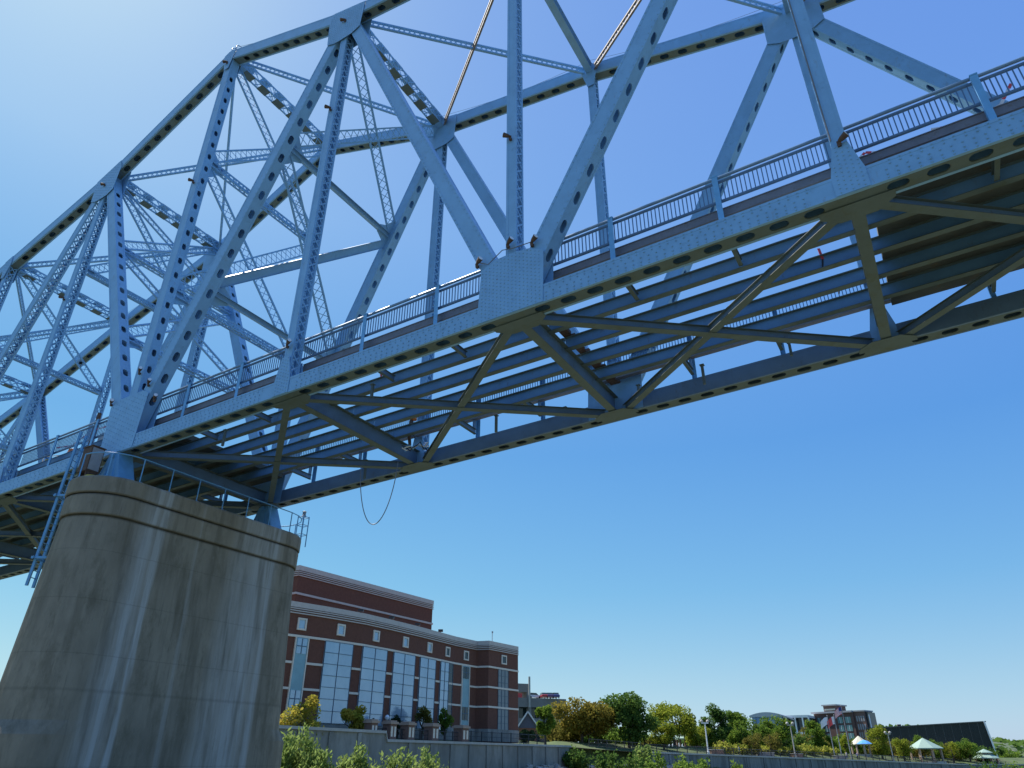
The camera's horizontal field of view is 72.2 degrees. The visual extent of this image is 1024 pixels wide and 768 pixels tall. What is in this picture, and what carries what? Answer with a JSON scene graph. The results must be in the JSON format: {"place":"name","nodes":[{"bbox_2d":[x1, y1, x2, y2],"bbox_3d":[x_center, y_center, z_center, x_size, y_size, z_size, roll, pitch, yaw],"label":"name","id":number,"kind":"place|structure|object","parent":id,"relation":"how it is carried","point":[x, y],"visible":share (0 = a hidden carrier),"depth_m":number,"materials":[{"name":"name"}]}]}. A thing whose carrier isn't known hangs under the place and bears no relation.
{"place":"outdoors","nodes":[
{"label":"outdoors","id":0,"kind":"place"},
{"bbox_2d":[0,0,1023,746],"label":"sky","id":1,"kind":"structure","parent":0,"point":[851,534],"materials":[{"name":"blue"}]},
{"bbox_2d":[518,711,537,740],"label":"gabled house","id":2,"kind":"structure","parent":0,"point":[528,722],"depth_m":135.08,"materials":[{"name":"orange brick"}]},
{"bbox_2d":[571,747,642,752],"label":"promenade path","id":3,"kind":"structure","parent":0,"point":[609,750],"depth_m":123.18,"materials":[{"name":"concrete"}]},
{"bbox_2d":[340,705,366,728],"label":"tree","id":4,"kind":"object","parent":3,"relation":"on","point":[355,717],"visible":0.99,"depth_m":79.25,"materials":[{"name":"green plant"}]},
{"bbox_2d":[378,728,457,740],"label":"promenade railing","id":5,"kind":"object","parent":3,"relation":"on","point":[452,736],"visible":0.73,"depth_m":86.97,"materials":[{"name":"black metal"}]},
{"bbox_2d":[413,705,432,739],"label":"tree","id":6,"kind":"object","parent":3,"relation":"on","point":[423,715],"visible":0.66,"depth_m":93.82,"materials":[{"name":"green plant"}]},
{"bbox_2d":[469,731,545,744],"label":"promenade railing","id":7,"kind":"object","parent":3,"relation":"on","point":[501,737],"visible":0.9,"depth_m":100.84,"materials":[{"name":"black metal"}]},
{"bbox_2d":[589,739,640,749],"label":"promenade railing","id":8,"kind":"object","parent":3,"relation":"on","point":[615,744],"visible":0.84,"depth_m":124.08,"materials":[{"name":"black metal"}]},
{"bbox_2d":[645,744,741,754],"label":"promenade railing","id":9,"kind":"object","parent":3,"relation":"on","point":[677,748],"visible":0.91,"depth_m":136.34,"materials":[{"name":"black metal"}]},
{"bbox_2d":[741,749,829,757],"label":"promenade railing","id":10,"kind":"object","parent":3,"relation":"on","point":[806,754],"visible":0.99,"depth_m":153.58,"materials":[{"name":"black metal"}]},
{"bbox_2d":[834,707,851,759],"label":"flagpole","id":11,"kind":"object","parent":3,"relation":"on","point":[838,712],"visible":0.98,"depth_m":179.41,"materials":[{"name":"grey metal"}]},
{"bbox_2d":[830,753,896,760],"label":"promenade railing","id":12,"kind":"object","parent":3,"relation":"on","point":[872,757],"visible":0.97,"depth_m":173.20,"materials":[{"name":"black metal"}]},
{"bbox_2d":[897,756,953,763],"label":"promenade railing","id":13,"kind":"object","parent":3,"relation":"on","point":[915,759],"visible":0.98,"depth_m":190.50,"materials":[{"name":"black metal"}]},
{"bbox_2d":[397,738,1023,767],"bbox_3d":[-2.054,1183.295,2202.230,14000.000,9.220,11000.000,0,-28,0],"label":"ground","id":14,"kind":"structure","parent":0,"point":[592,747],"depth_m":138.95,"materials":[{"name":"green plant"}]},
{"bbox_2d":[0,475,300,767],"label":"bridge pier","id":15,"kind":"structure","parent":14,"relation":"on","point":[153,630],"depth_m":31.24,"materials":[{"name":"concrete"}]},
{"bbox_2d":[25,431,87,587],"bbox_3d":[-21.033,5.712,32.832,0.768,7.404,1.000,1,-28,-1],"label":"access ladder","id":16,"kind":"object","parent":15,"relation":"attached to","point":[43,557],"visible":0.9,"depth_m":32.56,"materials":[{"name":"metal"}]},
{"bbox_2d":[77,444,106,476],"bbox_3d":[-19.807,3.826,32.950,0.780,1.740,0.680,-15,-32,27],"label":"equipment cabinet","id":17,"kind":"object","parent":15,"relation":"on","point":[92,463],"visible":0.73,"depth_m":32.84,"materials":[{"name":"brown metal"}]},
{"bbox_2d":[78,452,301,533],"bbox_3d":[-16.407,6.356,37.060,3.672,1.180,13.012,-15,-32,27],"label":"guard railing","id":18,"kind":"object","parent":15,"relation":"on","point":[174,470],"visible":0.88,"depth_m":34.93,"materials":[{"name":"metal"}]},
{"bbox_2d":[295,511,309,546],"bbox_3d":[-12.358,8.517,41.359,0.500,2.150,0.492,-15,-32,27],"label":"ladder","id":19,"kind":"object","parent":15,"relation":"attached to","point":[303,516],"visible":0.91,"depth_m":41.38,"materials":[{"name":"metal"}]},
{"bbox_2d":[0,0,1023,579],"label":"truss bridge","id":20,"kind":"structure","parent":15,"relation":"on","point":[940,208],"depth_m":31.18,"materials":[{"name":"blue paint"}]},
{"bbox_2d":[360,462,397,524],"bbox_3d":[-5.472,4.387,28.341,1.946,2.656,0.036,-14,-31,24],"label":"hanging cable","id":21,"kind":"object","parent":20,"relation":"hanging from","point":[388,502],"visible":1,"depth_m":28.16,"materials":[{"name":"grey plastic"}]},
{"bbox_2d":[402,417,428,451],"bbox_3d":[-4.715,2.443,34.635,1.397,1.863,0.448,0,-28,0],"label":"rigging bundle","id":22,"kind":"object","parent":20,"relation":"hanging from","point":[409,437],"visible":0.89,"depth_m":34.35,"materials":[{"name":"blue metal"}]},
{"bbox_2d":[280,722,322,767],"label":"shrub","id":23,"kind":"object","parent":14,"relation":"on","point":[292,757],"visible":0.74,"depth_m":54.46,"materials":[{"name":"green plant"}]},
{"bbox_2d":[279,694,323,735],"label":"tree","id":24,"kind":"object","parent":14,"relation":"on","point":[295,712],"visible":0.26,"depth_m":73.54,"materials":[{"name":"yellow plant"}]},
{"bbox_2d":[308,746,337,767],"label":"shrub","id":25,"kind":"object","parent":14,"relation":"on","point":[324,755],"visible":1,"depth_m":52.71,"materials":[{"name":"green plant"}]},
{"bbox_2d":[336,740,376,767],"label":"shrub","id":26,"kind":"object","parent":14,"relation":"on","point":[359,759],"visible":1,"depth_m":55.09,"materials":[{"name":"green plant"}]},
{"bbox_2d":[280,565,518,742],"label":"brick building","id":27,"kind":"structure","parent":14,"relation":"on","point":[379,653],"depth_m":98.77,"materials":[{"name":"red brick"}]},
{"bbox_2d":[288,690,300,706],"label":"window","id":28,"kind":"structure","parent":27,"relation":"in","point":[294,699],"depth_m":81.23,"materials":[{"name":"blue glass"}]},
{"bbox_2d":[296,638,306,653],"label":"window","id":29,"kind":"structure","parent":27,"relation":"in","point":[301,643],"depth_m":83.92,"materials":[{"name":"blue glass"}]},
{"bbox_2d":[296,617,307,630],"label":"window","id":30,"kind":"structure","parent":27,"relation":"in","point":[302,622],"depth_m":84.99,"materials":[{"name":"blue glass"}]},
{"bbox_2d":[316,641,353,723],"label":"window","id":31,"kind":"structure","parent":27,"relation":"in","point":[333,696],"depth_m":85.77,"materials":[{"name":"blue glass"}]},
{"bbox_2d":[336,623,345,635],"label":"window","id":32,"kind":"structure","parent":27,"relation":"in","point":[341,628],"depth_m":88.73,"materials":[{"name":"blue glass"}]},
{"bbox_2d":[357,646,387,725],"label":"window","id":33,"kind":"structure","parent":27,"relation":"in","point":[372,679],"depth_m":90.28,"materials":[{"name":"blue glass"}]},
{"bbox_2d":[372,630,379,641],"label":"window","id":34,"kind":"structure","parent":27,"relation":"in","point":[376,634],"depth_m":93.05,"materials":[{"name":"blue glass"}]},
{"bbox_2d":[388,652,415,721],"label":"window","id":35,"kind":"structure","parent":27,"relation":"in","point":[403,665],"depth_m":94.98,"materials":[{"name":"blue glass"}]},
{"bbox_2d":[416,657,435,728],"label":"window","id":36,"kind":"structure","parent":27,"relation":"in","point":[427,667],"depth_m":99.68,"materials":[{"name":"blue glass"}]},
{"bbox_2d":[437,661,449,729],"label":"window","id":37,"kind":"structure","parent":27,"relation":"in","point":[444,666],"depth_m":103.33,"materials":[{"name":"blue glass"}]},
{"bbox_2d":[447,663,453,730],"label":"window","id":38,"kind":"structure","parent":27,"relation":"in","point":[451,665],"depth_m":104.88,"materials":[{"name":"blue glass"}]},
{"bbox_2d":[462,707,467,719],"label":"window","id":39,"kind":"structure","parent":27,"relation":"in","point":[464,709],"depth_m":106.24,"materials":[{"name":"blue glass"}]},
{"bbox_2d":[383,746,419,767],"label":"shrub","id":40,"kind":"object","parent":14,"relation":"on","point":[392,763],"visible":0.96,"depth_m":57.92,"materials":[{"name":"green plant"}]},
{"bbox_2d":[279,725,570,767],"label":"terrace wall","id":41,"kind":"structure","parent":14,"relation":"on","point":[338,742],"depth_m":87.25,"materials":[{"name":"concrete"}]},
{"bbox_2d":[363,719,379,729],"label":"pillar","id":42,"kind":"structure","parent":41,"relation":"on","point":[370,724],"depth_m":79.12,"materials":[{"name":"brown brick"}]},
{"bbox_2d":[381,720,398,738],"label":"pillar","id":43,"kind":"structure","parent":41,"relation":"on","point":[391,727],"depth_m":81.51,"materials":[{"name":"brown brick"}]},
{"bbox_2d":[399,721,416,739],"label":"pillar","id":44,"kind":"structure","parent":41,"relation":"on","point":[408,732],"depth_m":83.97,"materials":[{"name":"brown brick"}]},
{"bbox_2d":[422,723,440,740],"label":"pillar","id":45,"kind":"structure","parent":41,"relation":"on","point":[432,732],"depth_m":87.61,"materials":[{"name":"brown brick"}]},
{"bbox_2d":[452,725,470,741],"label":"pillar","id":46,"kind":"structure","parent":41,"relation":"on","point":[463,732],"depth_m":92.61,"materials":[{"name":"brown brick"}]},
{"bbox_2d":[412,745,440,767],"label":"shrub","id":47,"kind":"object","parent":14,"relation":"on","point":[429,762],"visible":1,"depth_m":59.55,"materials":[{"name":"green plant"}]},
{"bbox_2d":[438,706,454,740],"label":"tree","id":48,"kind":"object","parent":14,"relation":"on","point":[446,719],"visible":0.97,"depth_m":97.16,"materials":[{"name":"green plant"}]},
{"bbox_2d":[519,729,537,743],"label":"shrub","id":49,"kind":"object","parent":14,"relation":"on","point":[532,737],"visible":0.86,"depth_m":114.19,"materials":[{"name":"green plant"}]},
{"bbox_2d":[518,683,565,741],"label":"parking garage","id":50,"kind":"structure","parent":14,"relation":"on","point":[523,706],"depth_m":190.58,"materials":[{"name":"grey concrete"}]},
{"bbox_2d":[534,704,555,744],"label":"tree","id":51,"kind":"object","parent":14,"relation":"on","point":[543,727],"visible":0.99,"depth_m":119.94,"materials":[{"name":"green plant"}]},
{"bbox_2d":[538,717,585,741],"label":"shrub","id":52,"kind":"object","parent":14,"relation":"on","point":[558,733],"visible":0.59,"depth_m":139.21,"materials":[{"name":"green plant"}]},
{"bbox_2d":[562,744,590,767],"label":"shrub","id":53,"kind":"object","parent":14,"relation":"on","point":[570,759],"visible":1,"depth_m":112.04,"materials":[{"name":"green plant"}]},
{"bbox_2d":[548,696,618,742],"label":"tree","id":54,"kind":"object","parent":14,"relation":"on","point":[594,719],"visible":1,"depth_m":133.55,"materials":[{"name":"yellow plant"}]},
{"bbox_2d":[579,725,617,742],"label":"shrub","id":55,"kind":"object","parent":14,"relation":"on","point":[585,739],"visible":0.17,"depth_m":144.56,"materials":[{"name":"green plant"}]},
{"bbox_2d":[524,763,674,767],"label":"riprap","id":56,"kind":"object","parent":14,"relation":"on","point":[555,765],"visible":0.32,"depth_m":107.02,"materials":[{"name":"stone"}]},
{"bbox_2d":[590,749,627,767],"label":"shrub","id":57,"kind":"object","parent":14,"relation":"on","point":[608,762],"visible":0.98,"depth_m":103.07,"materials":[{"name":"green plant"}]},
{"bbox_2d":[602,726,649,744],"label":"shrub","id":58,"kind":"object","parent":14,"relation":"on","point":[614,736],"visible":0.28,"depth_m":141.89,"materials":[{"name":"green plant"}]},
{"bbox_2d":[598,691,660,747],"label":"tree","id":59,"kind":"object","parent":14,"relation":"on","point":[634,720],"visible":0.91,"depth_m":135.27,"materials":[{"name":"green plant"}]},
{"bbox_2d":[619,750,643,767],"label":"shrub","id":60,"kind":"object","parent":14,"relation":"on","point":[635,759],"visible":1,"depth_m":101.80,"materials":[{"name":"green plant"}]},
{"bbox_2d":[631,741,656,767],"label":"shrub","id":61,"kind":"object","parent":14,"relation":"on","point":[647,752],"visible":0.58,"depth_m":112.82,"materials":[{"name":"green plant"}]},
{"bbox_2d":[642,750,667,767],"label":"shrub","id":62,"kind":"object","parent":14,"relation":"on","point":[661,763],"visible":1,"depth_m":98.48,"materials":[{"name":"green plant"}]},
{"bbox_2d":[648,720,676,749],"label":"tree","id":63,"kind":"object","parent":14,"relation":"on","point":[667,730],"visible":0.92,"depth_m":140.80,"materials":[{"name":"green plant"}]},
{"bbox_2d":[645,700,696,744],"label":"tree","id":64,"kind":"object","parent":14,"relation":"on","point":[686,722],"visible":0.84,"depth_m":153.84,"materials":[{"name":"green plant"}]},
{"bbox_2d":[672,752,694,767],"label":"shrub","id":65,"kind":"object","parent":14,"relation":"on","point":[675,765],"visible":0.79,"depth_m":101.04,"materials":[{"name":"green plant"}]},
{"bbox_2d":[684,725,710,745],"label":"tree","id":66,"kind":"object","parent":14,"relation":"on","point":[695,737],"visible":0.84,"depth_m":156.13,"materials":[{"name":"green plant"}]},
{"bbox_2d":[695,757,709,767],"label":"shrub","id":67,"kind":"object","parent":14,"relation":"on","point":[701,761],"visible":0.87,"depth_m":102.42,"materials":[{"name":"green plant"}]},
{"bbox_2d":[678,731,728,747],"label":"shrub","id":68,"kind":"object","parent":14,"relation":"on","point":[710,744],"visible":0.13,"depth_m":171.61,"materials":[{"name":"green plant"}]},
{"bbox_2d":[696,703,732,744],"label":"tree","id":69,"kind":"object","parent":14,"relation":"on","point":[720,717],"visible":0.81,"depth_m":163.18,"materials":[{"name":"green plant"}]},
{"bbox_2d":[712,740,737,754],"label":"shrub","id":70,"kind":"object","parent":14,"relation":"on","point":[721,744],"visible":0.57,"depth_m":147.18,"materials":[{"name":"green plant"}]},
{"bbox_2d":[725,710,749,742],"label":"tree","id":71,"kind":"object","parent":14,"relation":"on","point":[738,717],"visible":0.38,"depth_m":176.13,"materials":[{"name":"green plant"}]},
{"bbox_2d":[728,720,750,744],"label":"tree","id":72,"kind":"object","parent":14,"relation":"on","point":[739,731],"visible":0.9,"depth_m":158.86,"materials":[{"name":"green plant"}]},
{"bbox_2d":[731,742,751,754],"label":"shrub","id":73,"kind":"object","parent":14,"relation":"on","point":[745,747],"visible":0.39,"depth_m":152.17,"materials":[{"name":"green plant"}]},
{"bbox_2d":[742,732,761,755],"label":"tree","id":74,"kind":"object","parent":14,"relation":"on","point":[754,743],"visible":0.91,"depth_m":152.98,"materials":[{"name":"green plant"}]},
{"bbox_2d":[745,717,771,745],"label":"tree","id":75,"kind":"object","parent":14,"relation":"on","point":[762,730],"visible":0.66,"depth_m":166.27,"materials":[{"name":"green plant"}]},
{"bbox_2d":[762,731,782,751],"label":"tree","id":76,"kind":"object","parent":14,"relation":"on","point":[775,742],"visible":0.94,"depth_m":157.23,"materials":[{"name":"green plant"}]},
{"bbox_2d":[759,715,796,747],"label":"tree","id":77,"kind":"object","parent":14,"relation":"on","point":[782,731],"visible":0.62,"depth_m":167.16,"materials":[{"name":"green plant"}]},
{"bbox_2d":[749,712,814,739],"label":"arched glass building","id":78,"kind":"structure","parent":14,"relation":"on","point":[799,721],"depth_m":292.05,"materials":[{"name":"white paint"}]},
{"bbox_2d":[780,732,814,746],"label":"shrub","id":79,"kind":"object","parent":14,"relation":"on","point":[798,740],"visible":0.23,"depth_m":182.02,"materials":[{"name":"green plant"}]},
{"bbox_2d":[786,744,809,755],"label":"shrub","id":80,"kind":"object","parent":14,"relation":"on","point":[797,748],"visible":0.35,"depth_m":166.22,"materials":[{"name":"green plant"}]},
{"bbox_2d":[799,743,819,755],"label":"shrub","id":81,"kind":"object","parent":14,"relation":"on","point":[812,749],"visible":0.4,"depth_m":170.95,"materials":[{"name":"green plant"}]},
{"bbox_2d":[804,719,825,747],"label":"tree","id":82,"kind":"object","parent":14,"relation":"on","point":[813,728],"visible":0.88,"depth_m":182.48,"materials":[{"name":"green plant"}]},
{"bbox_2d":[820,715,834,754],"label":"flagpole","id":83,"kind":"object","parent":14,"relation":"on","point":[823,722],"visible":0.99,"depth_m":176.60,"materials":[{"name":"grey metal"}]},
{"bbox_2d":[817,745,839,756],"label":"shrub","id":84,"kind":"object","parent":14,"relation":"on","point":[826,750],"visible":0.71,"depth_m":176.24,"materials":[{"name":"green plant"}]},
{"bbox_2d":[824,735,838,747],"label":"tree","id":85,"kind":"object","parent":14,"relation":"on","point":[835,743],"visible":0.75,"depth_m":182.99,"materials":[{"name":"green plant"}]},
{"bbox_2d":[827,717,841,754],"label":"flagpole","id":86,"kind":"object","parent":14,"relation":"on","point":[831,721],"visible":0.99,"depth_m":176.61,"materials":[{"name":"grey metal"}]},
{"bbox_2d":[651,752,1023,767],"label":"river wall","id":87,"kind":"structure","parent":14,"relation":"on","point":[724,761],"depth_m":152.74,"materials":[{"name":"grey concrete"}]},
{"bbox_2d":[811,704,876,747],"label":"brick hotel","id":88,"kind":"structure","parent":14,"relation":"on","point":[857,722],"depth_m":287.91,"materials":[{"name":"red brick"}]},
{"bbox_2d":[839,733,852,755],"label":"tree","id":89,"kind":"object","parent":14,"relation":"on","point":[843,740],"visible":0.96,"depth_m":184.78,"materials":[{"name":"green plant"}]},
{"bbox_2d":[832,733,867,753],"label":"shrub","id":90,"kind":"object","parent":14,"relation":"on","point":[860,748],"visible":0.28,"depth_m":195.83,"materials":[{"name":"green plant"}]},
{"bbox_2d":[850,736,871,756],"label":"gazebo","id":91,"kind":"object","parent":14,"relation":"on","point":[856,740],"visible":0.62,"depth_m":190.45,"materials":[{"name":"white metal"}]},
{"bbox_2d":[865,724,890,758],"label":"tree","id":92,"kind":"object","parent":14,"relation":"on","point":[877,732],"visible":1,"depth_m":190.02,"materials":[{"name":"green plant"}]},
{"bbox_2d":[861,736,896,755],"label":"shrub","id":93,"kind":"object","parent":14,"relation":"on","point":[872,748],"visible":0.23,"depth_m":203.10,"materials":[{"name":"green plant"}]},
{"bbox_2d":[891,736,915,760],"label":"tree","id":94,"kind":"object","parent":14,"relation":"on","point":[905,749],"visible":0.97,"depth_m":192.76,"materials":[{"name":"green plant"}]},
{"bbox_2d":[889,739,934,757],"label":"shrub","id":95,"kind":"object","parent":14,"relation":"on","point":[925,751],"visible":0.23,"depth_m":208.65,"materials":[{"name":"green plant"}]},
{"bbox_2d":[910,738,946,762],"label":"gazebo","id":96,"kind":"object","parent":14,"relation":"on","point":[922,743],"visible":0.62,"depth_m":198.10,"materials":[{"name":"white metal"}]},
{"bbox_2d":[864,721,997,756],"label":"dark hall","id":97,"kind":"structure","parent":14,"relation":"on","point":[977,733],"depth_m":255.48,"materials":[{"name":"black glass"}]},
{"bbox_2d":[929,739,944,759],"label":"tree","id":98,"kind":"object","parent":14,"relation":"on","point":[936,752],"visible":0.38,"depth_m":210.68,"materials":[{"name":"green plant"}]},
{"bbox_2d":[925,741,968,759],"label":"shrub","id":99,"kind":"object","parent":14,"relation":"on","point":[945,745],"visible":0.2,"depth_m":215.36,"materials":[{"name":"green plant"}]},
{"bbox_2d":[942,741,959,762],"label":"tree","id":100,"kind":"object","parent":14,"relation":"on","point":[954,751],"visible":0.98,"depth_m":208.91,"materials":[{"name":"green plant"}]},
{"bbox_2d":[953,738,981,761],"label":"tree","id":101,"kind":"object","parent":14,"relation":"on","point":[965,753],"visible":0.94,"depth_m":212.11,"materials":[{"name":"green plant"}]},
{"bbox_2d":[967,745,1000,760],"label":"shrub","id":102,"kind":"object","parent":14,"relation":"on","point":[990,750],"visible":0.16,"depth_m":219.06,"materials":[{"name":"green plant"}]},
{"bbox_2d":[968,759,1003,767],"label":"shrub","id":103,"kind":"object","parent":14,"relation":"on","point":[987,766],"visible":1,"depth_m":166.55,"materials":[{"name":"green plant"}]},
{"bbox_2d":[973,749,999,763],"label":"gazebo","id":104,"kind":"object","parent":14,"relation":"on","point":[985,754],"visible":0.56,"depth_m":213.21,"materials":[{"name":"white metal"}]},
{"bbox_2d":[999,747,1023,757],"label":"tree","id":105,"kind":"object","parent":14,"relation":"on","point":[1011,754],"visible":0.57,"depth_m":281.85,"materials":[{"name":"green plant"}]},
{"bbox_2d":[993,741,1023,757],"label":"hills","id":106,"kind":"structure","parent":0,"point":[1011,747],"depth_m":518.88,"materials":[{"name":"green plant"}]},
{"bbox_2d":[880,724,1023,757],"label":"woods","id":107,"kind":"object","parent":106,"relation":"on","point":[1017,744],"visible":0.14,"depth_m":552.15,"materials":[{"name":"green plant"}]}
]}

